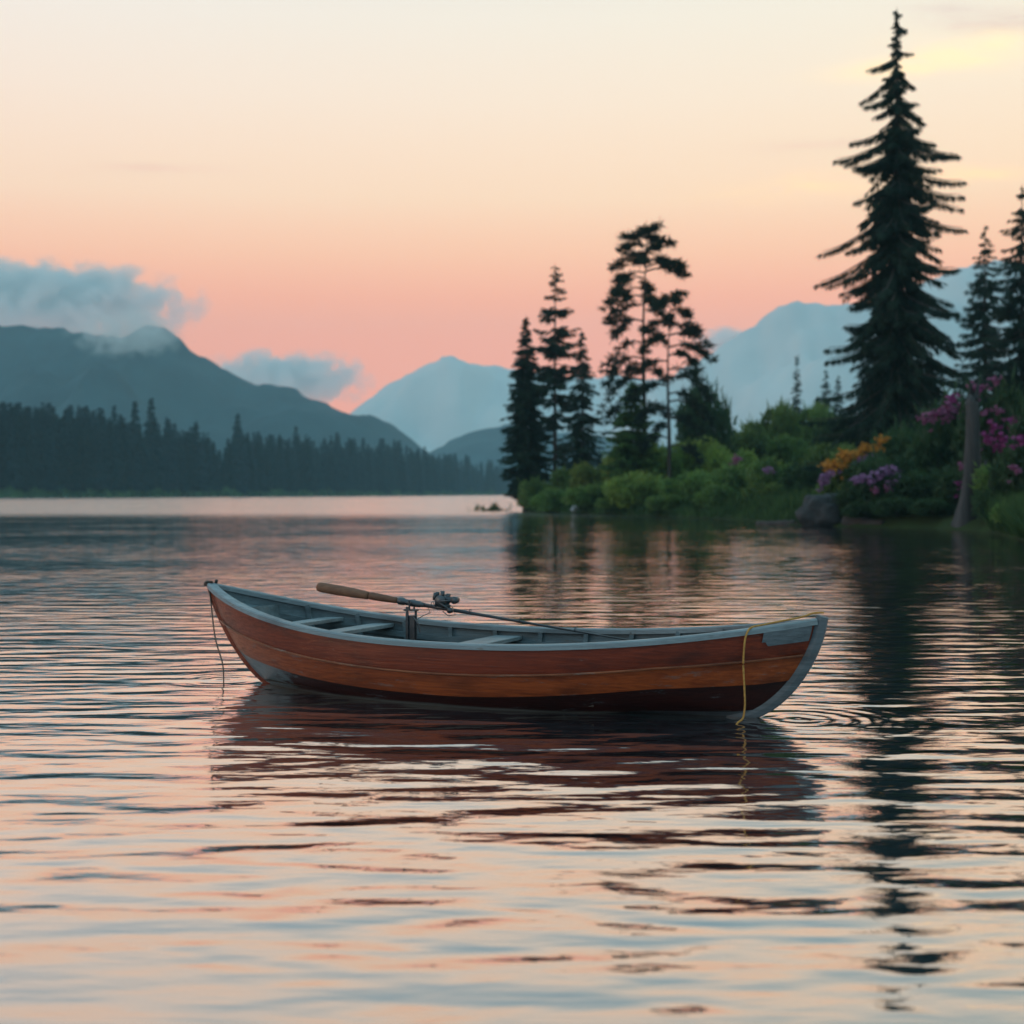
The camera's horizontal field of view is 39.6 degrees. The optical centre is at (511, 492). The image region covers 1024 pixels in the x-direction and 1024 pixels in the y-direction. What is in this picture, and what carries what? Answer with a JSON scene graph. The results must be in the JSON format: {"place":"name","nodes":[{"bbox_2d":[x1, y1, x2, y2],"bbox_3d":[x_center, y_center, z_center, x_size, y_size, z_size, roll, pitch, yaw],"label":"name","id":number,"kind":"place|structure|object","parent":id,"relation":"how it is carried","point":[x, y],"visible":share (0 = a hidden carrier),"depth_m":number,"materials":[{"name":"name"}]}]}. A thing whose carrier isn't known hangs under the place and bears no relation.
{"place":"outdoors","nodes":[
{"label":"outdoors","id":0,"kind":"place"},
{"bbox_2d":[0,325,434,466],"bbox_3d":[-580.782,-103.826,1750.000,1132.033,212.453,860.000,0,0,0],"label":"wooded mountain","id":1,"kind":"structure","parent":0,"point":[178,381],"depth_m":1613.48,"materials":[{"name":"plant"}]},
{"bbox_2d":[0,483,506,497],"bbox_3d":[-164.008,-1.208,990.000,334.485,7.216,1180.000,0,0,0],"label":"shore ground","id":2,"kind":"structure","parent":0,"point":[289,495],"depth_m":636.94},
{"bbox_2d":[5,403,29,491],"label":"conifer","id":3,"kind":"object","parent":2,"relation":"on","point":[20,461],"visible":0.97,"depth_m":435.75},
{"bbox_2d":[15,407,33,488],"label":"conifer","id":4,"kind":"object","parent":2,"relation":"on","point":[23,425],"visible":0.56,"depth_m":440.14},
{"bbox_2d":[22,407,39,487],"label":"conifer","id":5,"kind":"object","parent":2,"relation":"on","point":[31,456],"visible":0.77,"depth_m":442.04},
{"bbox_2d":[24,413,42,488],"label":"conifer","id":6,"kind":"object","parent":2,"relation":"on","point":[34,443],"visible":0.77,"depth_m":444.64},
{"bbox_2d":[32,408,43,485],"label":"conifer","id":7,"kind":"object","parent":2,"relation":"on","point":[36,423],"visible":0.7,"depth_m":448.24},
{"bbox_2d":[42,414,63,493],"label":"conifer","id":8,"kind":"object","parent":2,"relation":"on","point":[52,451],"visible":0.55,"depth_m":451.41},
{"bbox_2d":[50,407,67,488],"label":"conifer","id":9,"kind":"object","parent":2,"relation":"on","point":[58,445],"visible":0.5,"depth_m":456.92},
{"bbox_2d":[63,405,77,484],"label":"conifer","id":10,"kind":"object","parent":2,"relation":"on","point":[69,416],"visible":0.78,"depth_m":463.32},
{"bbox_2d":[110,405,121,489],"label":"conifer","id":11,"kind":"object","parent":2,"relation":"on","point":[115,427],"visible":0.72,"depth_m":482.00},
{"bbox_2d":[130,401,148,489],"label":"conifer","id":12,"kind":"object","parent":2,"relation":"on","point":[134,415],"visible":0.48,"depth_m":496.83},
{"bbox_2d":[143,398,165,487],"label":"conifer","id":13,"kind":"object","parent":2,"relation":"on","point":[155,454],"visible":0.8,"depth_m":508.43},
{"bbox_2d":[161,417,181,489],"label":"conifer","id":14,"kind":"object","parent":2,"relation":"on","point":[173,465],"visible":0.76,"depth_m":519.38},
{"bbox_2d":[189,421,206,490],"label":"conifer","id":15,"kind":"object","parent":2,"relation":"on","point":[194,451],"visible":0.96,"depth_m":537.52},
{"bbox_2d":[205,433,215,489],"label":"conifer","id":16,"kind":"object","parent":2,"relation":"on","point":[210,463],"visible":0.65,"depth_m":547.99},
{"bbox_2d":[222,438,234,489],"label":"conifer","id":17,"kind":"object","parent":2,"relation":"on","point":[230,474],"visible":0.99,"depth_m":560.92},
{"bbox_2d":[231,414,250,491],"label":"conifer","id":18,"kind":"object","parent":2,"relation":"on","point":[237,434],"visible":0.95,"depth_m":567.45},
{"bbox_2d":[0,401,483,489],"bbox_3d":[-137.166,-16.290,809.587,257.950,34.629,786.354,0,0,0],"label":"forest","id":19,"kind":"object","parent":2,"relation":"on","point":[84,414],"visible":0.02,"depth_m":541.84,"materials":[{"name":"plant"}]},
{"bbox_2d":[233,435,251,493],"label":"conifer","id":20,"kind":"object","parent":2,"relation":"on","point":[239,461],"visible":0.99,"depth_m":567.53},
{"bbox_2d":[252,441,265,491],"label":"conifer","id":21,"kind":"object","parent":2,"relation":"on","point":[259,463],"visible":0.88,"depth_m":581.73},
{"bbox_2d":[258,434,267,488],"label":"conifer","id":22,"kind":"object","parent":2,"relation":"on","point":[262,449],"visible":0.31,"depth_m":589.79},
{"bbox_2d":[265,434,279,489],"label":"conifer","id":23,"kind":"object","parent":2,"relation":"on","point":[272,472],"visible":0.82,"depth_m":601.31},
{"bbox_2d":[275,436,282,489],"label":"conifer","id":24,"kind":"object","parent":2,"relation":"on","point":[278,459],"visible":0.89,"depth_m":606.78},
{"bbox_2d":[277,434,288,491],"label":"conifer","id":25,"kind":"object","parent":2,"relation":"on","point":[283,469],"visible":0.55,"depth_m":613.83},
{"bbox_2d":[291,439,301,488],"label":"conifer","id":26,"kind":"object","parent":2,"relation":"on","point":[294,449],"visible":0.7,"depth_m":626.73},
{"bbox_2d":[295,435,306,490],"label":"conifer","id":27,"kind":"object","parent":2,"relation":"on","point":[298,443],"visible":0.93,"depth_m":627.40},
{"bbox_2d":[302,434,315,492],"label":"conifer","id":28,"kind":"object","parent":2,"relation":"on","point":[308,470],"visible":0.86,"depth_m":636.28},
{"bbox_2d":[326,436,337,489],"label":"conifer","id":29,"kind":"object","parent":2,"relation":"on","point":[331,481],"visible":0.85,"depth_m":664.83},
{"bbox_2d":[333,432,348,492],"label":"conifer","id":30,"kind":"object","parent":2,"relation":"on","point":[338,452],"visible":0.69,"depth_m":674.93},
{"bbox_2d":[359,438,371,492],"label":"conifer","id":31,"kind":"object","parent":2,"relation":"on","point":[364,453],"visible":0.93,"depth_m":714.56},
{"bbox_2d":[378,447,387,490],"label":"conifer","id":32,"kind":"object","parent":2,"relation":"on","point":[383,477],"visible":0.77,"depth_m":745.30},
{"bbox_2d":[383,444,396,493],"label":"conifer","id":33,"kind":"object","parent":2,"relation":"on","point":[388,474],"visible":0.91,"depth_m":754.76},
{"bbox_2d":[393,440,408,492],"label":"conifer","id":34,"kind":"object","parent":2,"relation":"on","point":[400,476],"visible":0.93,"depth_m":777.89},
{"bbox_2d":[404,446,411,492],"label":"conifer","id":35,"kind":"object","parent":2,"relation":"on","point":[407,471],"visible":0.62,"depth_m":794.30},
{"bbox_2d":[408,448,417,489],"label":"conifer","id":36,"kind":"object","parent":2,"relation":"on","point":[412,468],"visible":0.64,"depth_m":807.70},
{"bbox_2d":[414,453,423,493],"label":"conifer","id":37,"kind":"object","parent":2,"relation":"on","point":[418,468],"visible":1,"depth_m":809.99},
{"bbox_2d":[422,446,429,490],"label":"conifer","id":38,"kind":"object","parent":2,"relation":"on","point":[425,462],"visible":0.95,"depth_m":825.73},
{"bbox_2d":[430,454,438,491],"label":"conifer","id":39,"kind":"object","parent":2,"relation":"on","point":[434,476],"visible":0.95,"depth_m":846.46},
{"bbox_2d":[452,453,461,492],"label":"conifer","id":40,"kind":"object","parent":2,"relation":"on","point":[456,475],"visible":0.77,"depth_m":902.85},
{"bbox_2d":[462,455,470,490],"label":"conifer","id":41,"kind":"object","parent":2,"relation":"on","point":[466,476],"visible":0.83,"depth_m":931.39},
{"bbox_2d":[488,460,495,491],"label":"conifer","id":42,"kind":"object","parent":2,"relation":"on","point":[492,480],"visible":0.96,"depth_m":1001.12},
{"bbox_2d":[350,356,666,452],"bbox_3d":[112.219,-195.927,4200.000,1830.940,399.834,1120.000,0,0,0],"label":"mountain","id":43,"kind":"structure","parent":0,"point":[442,401],"depth_m":3959.92,"materials":[{"name":"stone"}]},
{"bbox_2d":[0,495,1023,1023],"bbox_3d":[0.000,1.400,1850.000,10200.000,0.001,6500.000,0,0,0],"label":"lake water","id":44,"kind":"structure","parent":0,"point":[192,831],"depth_m":6.65,"materials":[{"name":"liquid"}]},
{"bbox_2d":[466,501,510,510],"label":"reed clump","id":45,"kind":"object","parent":44,"relation":"on","point":[494,507],"visible":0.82,"depth_m":110.42,"materials":[{"name":"green plant"}]},
{"bbox_2d":[204,579,828,717],"bbox_3d":[-0.193,1.111,9.704,4.715,0.924,1.288,0,0,26],"label":"rowing boat","id":46,"kind":"object","parent":44,"relation":"on","point":[297,644],"visible":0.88,"depth_m":9.09,"materials":[{"name":"red wood"}]},
{"bbox_2d":[316,583,628,639],"bbox_3d":[-0.244,0.808,9.594,2.493,0.345,0.143,0,0,24],"label":"fishing rod","id":47,"kind":"object","parent":46,"relation":"on","point":[442,601],"visible":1,"depth_m":9.76,"materials":[{"name":"wood"}]},
{"bbox_2d":[736,612,823,723],"bbox_3d":[1.616,1.078,8.655,0.568,0.711,0.063,0,0,-5],"label":"mooring rope","id":48,"kind":"object","parent":46,"relation":"hanging from","point":[743,670],"visible":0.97,"depth_m":8.62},
{"bbox_2d":[951,378,986,527],"bbox_3d":[17.489,-1.381,54.717,1.239,6.162,1.107,0,0,0],"label":"dead trunk","id":49,"kind":"object","parent":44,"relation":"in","point":[963,516],"visible":0.84,"depth_m":54.37,"materials":[{"name":"wood"}]},
{"bbox_2d":[0,0,1023,413],"label":"sky","id":50,"kind":"structure","parent":0,"point":[332,202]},
{"bbox_2d":[430,424,675,488],"bbox_3d":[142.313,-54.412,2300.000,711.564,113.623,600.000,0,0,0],"label":"ridge","id":51,"kind":"structure","parent":0,"point":[479,446],"depth_m":2181.13,"materials":[{"name":"stone"}]},
{"bbox_2d":[525,484,1023,537],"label":"grass","id":52,"kind":"structure","parent":0,"point":[783,506],"depth_m":71.91,"materials":[{"name":"plant"}]},
{"bbox_2d":[526,507,1023,540],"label":"ground","id":53,"kind":"structure","parent":0,"point":[941,521],"depth_m":57.20,"materials":[{"name":"soil"}]},
{"bbox_2d":[497,317,552,510],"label":"fir tree","id":54,"kind":"object","parent":53,"relation":"on","point":[524,446],"visible":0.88,"depth_m":107.41,"materials":[{"name":"green plant"}]},
{"bbox_2d":[517,476,551,507],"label":"shrub","id":55,"kind":"object","parent":53,"relation":"on","point":[531,487],"visible":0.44,"depth_m":103.44,"materials":[{"name":"green plant"}]},
{"bbox_2d":[528,486,570,511],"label":"shrub","id":56,"kind":"object","parent":53,"relation":"on","point":[549,499],"visible":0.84,"depth_m":98.12,"materials":[{"name":"green plant"}]},
{"bbox_2d":[522,267,584,483],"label":"fir tree","id":57,"kind":"object","parent":53,"relation":"on","point":[554,376],"visible":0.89,"depth_m":106.70,"materials":[{"name":"green plant"}]},
{"bbox_2d":[542,465,578,493],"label":"shrub","id":58,"kind":"object","parent":53,"relation":"on","point":[560,476],"visible":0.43,"depth_m":102.45,"materials":[{"name":"green plant"}]},
{"bbox_2d":[552,332,605,471],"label":"fir tree","id":59,"kind":"object","parent":53,"relation":"on","point":[577,451],"visible":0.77,"depth_m":104.69,"materials":[{"name":"green plant"}]},
{"bbox_2d":[561,480,606,508],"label":"shrub","id":60,"kind":"object","parent":53,"relation":"on","point":[584,496],"visible":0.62,"depth_m":93.84,"materials":[{"name":"green plant"}]},
{"bbox_2d":[568,460,602,489],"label":"shrub","id":61,"kind":"object","parent":53,"relation":"on","point":[588,473],"visible":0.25,"depth_m":100.05,"materials":[{"name":"green plant"}]},
{"bbox_2d":[600,444,617,482],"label":"shrub","id":62,"kind":"object","parent":53,"relation":"on","point":[608,458],"visible":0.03,"depth_m":97.76,"materials":[{"name":"green plant"}]},
{"bbox_2d":[593,497,633,509],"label":"shrub","id":63,"kind":"object","parent":53,"relation":"on","point":[603,503],"visible":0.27,"depth_m":90.12,"materials":[{"name":"green plant"}]},
{"bbox_2d":[599,382,661,496],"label":"young fir","id":64,"kind":"object","parent":53,"relation":"on","point":[625,454],"visible":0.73,"depth_m":93.40,"materials":[{"name":"green plant"}]},
{"bbox_2d":[601,469,662,508],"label":"shrub","id":65,"kind":"object","parent":53,"relation":"on","point":[624,491],"visible":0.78,"depth_m":88.75,"materials":[{"name":"green plant"}]},
{"bbox_2d":[593,215,692,438],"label":"pine tree","id":66,"kind":"object","parent":53,"relation":"on","point":[622,279],"visible":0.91,"depth_m":94.78,"materials":[{"name":"green plant"}]},
{"bbox_2d":[644,493,694,510],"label":"shrub","id":67,"kind":"object","parent":53,"relation":"on","point":[653,503],"visible":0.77,"depth_m":84.05,"materials":[{"name":"green plant"}]},
{"bbox_2d":[649,439,691,479],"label":"shrub","id":68,"kind":"object","parent":53,"relation":"on","point":[677,463],"visible":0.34,"depth_m":95.78,"materials":[{"name":"green plant"}]},
{"bbox_2d":[631,288,720,478],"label":"pine tree","id":69,"kind":"object","parent":53,"relation":"on","point":[675,298],"visible":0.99,"depth_m":92.85,"materials":[{"name":"green plant"}]},
{"bbox_2d":[655,457,742,496],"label":"shrub","id":70,"kind":"object","parent":53,"relation":"on","point":[685,483],"visible":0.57,"depth_m":85.40,"materials":[{"name":"green plant"}]},
{"bbox_2d":[671,435,732,472],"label":"shrub","id":71,"kind":"object","parent":53,"relation":"on","point":[704,446],"visible":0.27,"depth_m":97.02,"materials":[{"name":"green plant"}]},
{"bbox_2d":[672,371,737,454],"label":"shrub","id":72,"kind":"object","parent":53,"relation":"on","point":[722,430],"visible":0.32,"depth_m":107.12,"materials":[{"name":"green plant"}]},
{"bbox_2d":[692,483,742,507],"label":"shrub","id":73,"kind":"object","parent":53,"relation":"on","point":[702,496],"visible":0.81,"depth_m":80.54,"materials":[{"name":"green plant"}]},
{"bbox_2d":[699,454,748,494],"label":"shrub","id":74,"kind":"object","parent":53,"relation":"on","point":[731,475],"visible":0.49,"depth_m":82.06,"materials":[{"name":"green plant"}]},
{"bbox_2d":[700,440,756,474],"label":"shrub","id":75,"kind":"object","parent":53,"relation":"on","point":[716,458],"visible":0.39,"depth_m":93.67,"materials":[{"name":"green plant"}]},
{"bbox_2d":[729,418,779,463],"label":"shrub","id":76,"kind":"object","parent":53,"relation":"on","point":[756,438],"visible":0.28,"depth_m":114.57,"materials":[{"name":"green plant"}]},
{"bbox_2d":[739,481,786,501],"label":"shrub","id":77,"kind":"object","parent":53,"relation":"on","point":[769,487],"visible":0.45,"depth_m":76.54,"materials":[{"name":"green plant"}]},
{"bbox_2d":[739,395,797,437],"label":"shrub","id":78,"kind":"object","parent":53,"relation":"on","point":[776,417],"visible":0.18,"depth_m":116.77,"materials":[{"name":"green plant"}]},
{"bbox_2d":[742,454,796,487],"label":"shrub","id":79,"kind":"object","parent":53,"relation":"on","point":[766,470],"visible":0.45,"depth_m":79.34,"materials":[{"name":"green plant"}]},
{"bbox_2d":[755,520,799,524],"bbox_3d":[11.988,1.368,63.270,2.465,0.509,0.475,0,0,40],"label":"driftwood log","id":80,"kind":"object","parent":53,"relation":"on","point":[782,522],"visible":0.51,"depth_m":63.19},
{"bbox_2d":[757,431,818,466],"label":"shrub","id":81,"kind":"object","parent":53,"relation":"on","point":[785,447],"visible":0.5,"depth_m":97.22,"materials":[{"name":"green plant"}]},
{"bbox_2d":[790,355,802,417],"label":"fir tree","id":82,"kind":"object","parent":53,"relation":"on","point":[796,400],"visible":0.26,"depth_m":204.92,"materials":[{"name":"green plant"}]},
{"bbox_2d":[777,456,828,494],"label":"shrub","id":83,"kind":"object","parent":53,"relation":"on","point":[799,478],"visible":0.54,"depth_m":76.49,"materials":[{"name":"green plant"}]},
{"bbox_2d":[780,399,833,446],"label":"shrub","id":84,"kind":"object","parent":53,"relation":"on","point":[816,412],"visible":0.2,"depth_m":115.05,"materials":[{"name":"green plant"}]},
{"bbox_2d":[795,493,841,525],"bbox_3d":[13.220,0.840,60.490,2.391,1.681,1.563,0,0,0],"label":"boulder","id":85,"kind":"object","parent":53,"relation":"on","point":[818,510],"visible":0.77,"depth_m":59.95,"materials":[{"name":"grey stone"}]},
{"bbox_2d":[820,371,833,415],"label":"fir tree","id":86,"kind":"object","parent":53,"relation":"on","point":[825,385],"visible":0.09,"depth_m":214.83,"materials":[{"name":"green plant"}]},
{"bbox_2d":[799,441,856,468],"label":"shrub","id":87,"kind":"object","parent":53,"relation":"on","point":[821,453],"visible":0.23,"depth_m":87.95,"materials":[{"name":"green plant"}]},
{"bbox_2d":[807,407,868,449],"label":"shrub","id":88,"kind":"object","parent":53,"relation":"on","point":[818,431],"visible":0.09,"depth_m":99.25,"materials":[{"name":"green plant"}]},
{"bbox_2d":[831,376,844,418],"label":"fir tree","id":89,"kind":"object","parent":53,"relation":"on","point":[835,410],"visible":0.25,"depth_m":224.93,"materials":[{"name":"green plant"}]},
{"bbox_2d":[811,434,890,494],"bbox_3d":[14.983,-0.775,63.014,3.460,3.690,3.213,0,0,0],"label":"flowering shrub","id":90,"kind":"object","parent":53,"relation":"on","point":[836,476],"visible":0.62,"depth_m":62.18,"materials":[{"name":"orange plant"}]},
{"bbox_2d":[841,516,884,525],"bbox_3d":[14.608,1.221,58.840,0.612,0.644,2.037,0,0,-40],"label":"driftwood log","id":91,"kind":"object","parent":53,"relation":"on","point":[847,521],"visible":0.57,"depth_m":58.78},
{"bbox_2d":[838,500,891,517],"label":"shrub","id":92,"kind":"object","parent":53,"relation":"on","point":[849,510],"visible":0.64,"depth_m":58.55,"materials":[{"name":"green plant"}]},
{"bbox_2d":[829,483,904,512],"bbox_3d":[15.068,0.208,59.878,3.447,1.498,3.200,0,0,-20],"label":"shrub","id":93,"kind":"object","parent":53,"relation":"on","point":[843,496],"visible":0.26,"depth_m":59.43,"materials":[{"name":"green plant"}]},
{"bbox_2d":[844,443,917,502],"bbox_3d":[15.621,-0.589,59.905,3.350,3.260,3.309,0,0,0],"label":"flowering shrub","id":94,"kind":"object","parent":53,"relation":"on","point":[870,471],"visible":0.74,"depth_m":59.14,"materials":[{"name":"purple plant"}]},
{"bbox_2d":[867,414,917,468],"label":"shrub","id":95,"kind":"object","parent":53,"relation":"on","point":[899,437],"visible":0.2,"depth_m":65.09,"materials":[{"name":"green plant"}]},
{"bbox_2d":[865,492,927,516],"bbox_3d":[15.911,0.470,58.205,3.007,1.134,2.832,0,0,0],"label":"shrub","id":96,"kind":"object","parent":53,"relation":"on","point":[896,505],"visible":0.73,"depth_m":57.51,"materials":[{"name":"green plant"}]},
{"bbox_2d":[798,11,1003,480],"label":"spruce tree","id":97,"kind":"object","parent":53,"relation":"on","point":[900,381],"visible":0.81,"depth_m":73.21,"materials":[{"name":"green plant"}]},
{"bbox_2d":[871,461,949,499],"bbox_3d":[16.905,-0.319,59.507,4.166,2.273,3.922,0,0,0],"label":"shrub","id":98,"kind":"object","parent":53,"relation":"on","point":[913,480],"visible":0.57,"depth_m":58.38,"materials":[{"name":"green plant"}]},
{"bbox_2d":[902,493,959,515],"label":"shrub","id":99,"kind":"object","parent":53,"relation":"on","point":[931,506],"visible":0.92,"depth_m":56.38,"materials":[{"name":"green plant"}]},
{"bbox_2d":[905,375,965,475],"bbox_3d":[19.170,-2.400,62.920,3.218,5.674,3.873,0,0,33],"label":"flowering shrub","id":100,"kind":"object","parent":53,"relation":"on","point":[931,442],"visible":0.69,"depth_m":62.04,"materials":[{"name":"green plant"}]},
{"bbox_2d":[929,458,962,507],"bbox_3d":[18.155,-0.323,57.552,2.744,2.389,2.787,0,0,-22],"label":"flowering shrub","id":101,"kind":"object","parent":53,"relation":"on","point":[948,485],"visible":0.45,"depth_m":56.84,"materials":[{"name":"green plant"}]},
{"bbox_2d":[948,226,1013,413],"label":"spruce tree","id":102,"kind":"object","parent":53,"relation":"on","point":[986,330],"visible":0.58,"depth_m":95.75,"materials":[{"name":"green plant"}]},
{"bbox_2d":[968,457,996,512],"bbox_3d":[18.847,-0.228,54.122,3.308,2.377,2.825,0,0,0],"label":"shrub","id":103,"kind":"object","parent":53,"relation":"on","point":[982,475],"visible":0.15,"depth_m":53.59,"materials":[{"name":"green plant"}]},
{"bbox_2d":[949,361,1023,465],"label":"flowering shrub","id":104,"kind":"object","parent":53,"relation":"on","point":[995,415],"visible":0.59,"depth_m":58.98,"materials":[{"name":"green plant"}]},
{"bbox_2d":[969,483,1004,519],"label":"shrub","id":105,"kind":"object","parent":53,"relation":"on","point":[978,498],"visible":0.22,"depth_m":52.67,"materials":[{"name":"green plant"}]},
{"bbox_2d":[978,187,1023,409],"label":"spruce tree","id":106,"kind":"object","parent":53,"relation":"on","point":[1010,312],"visible":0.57,"depth_m":79.81,"materials":[{"name":"green plant"}]},
{"bbox_2d":[989,498,1016,523],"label":"shrub","id":107,"kind":"object","parent":53,"relation":"on","point":[993,513],"visible":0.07,"depth_m":47.77,"materials":[{"name":"green plant"}]},
{"bbox_2d":[985,395,1023,499],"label":"flowering shrub","id":108,"kind":"object","parent":53,"relation":"on","point":[1007,467],"visible":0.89,"depth_m":50.58,"materials":[{"name":"green plant"}]},
{"bbox_2d":[605,260,1019,445],"bbox_3d":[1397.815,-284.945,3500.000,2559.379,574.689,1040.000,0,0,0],"label":"mountain","id":109,"kind":"structure","parent":0,"point":[753,369],"depth_m":3366.93,"materials":[{"name":"stone"}]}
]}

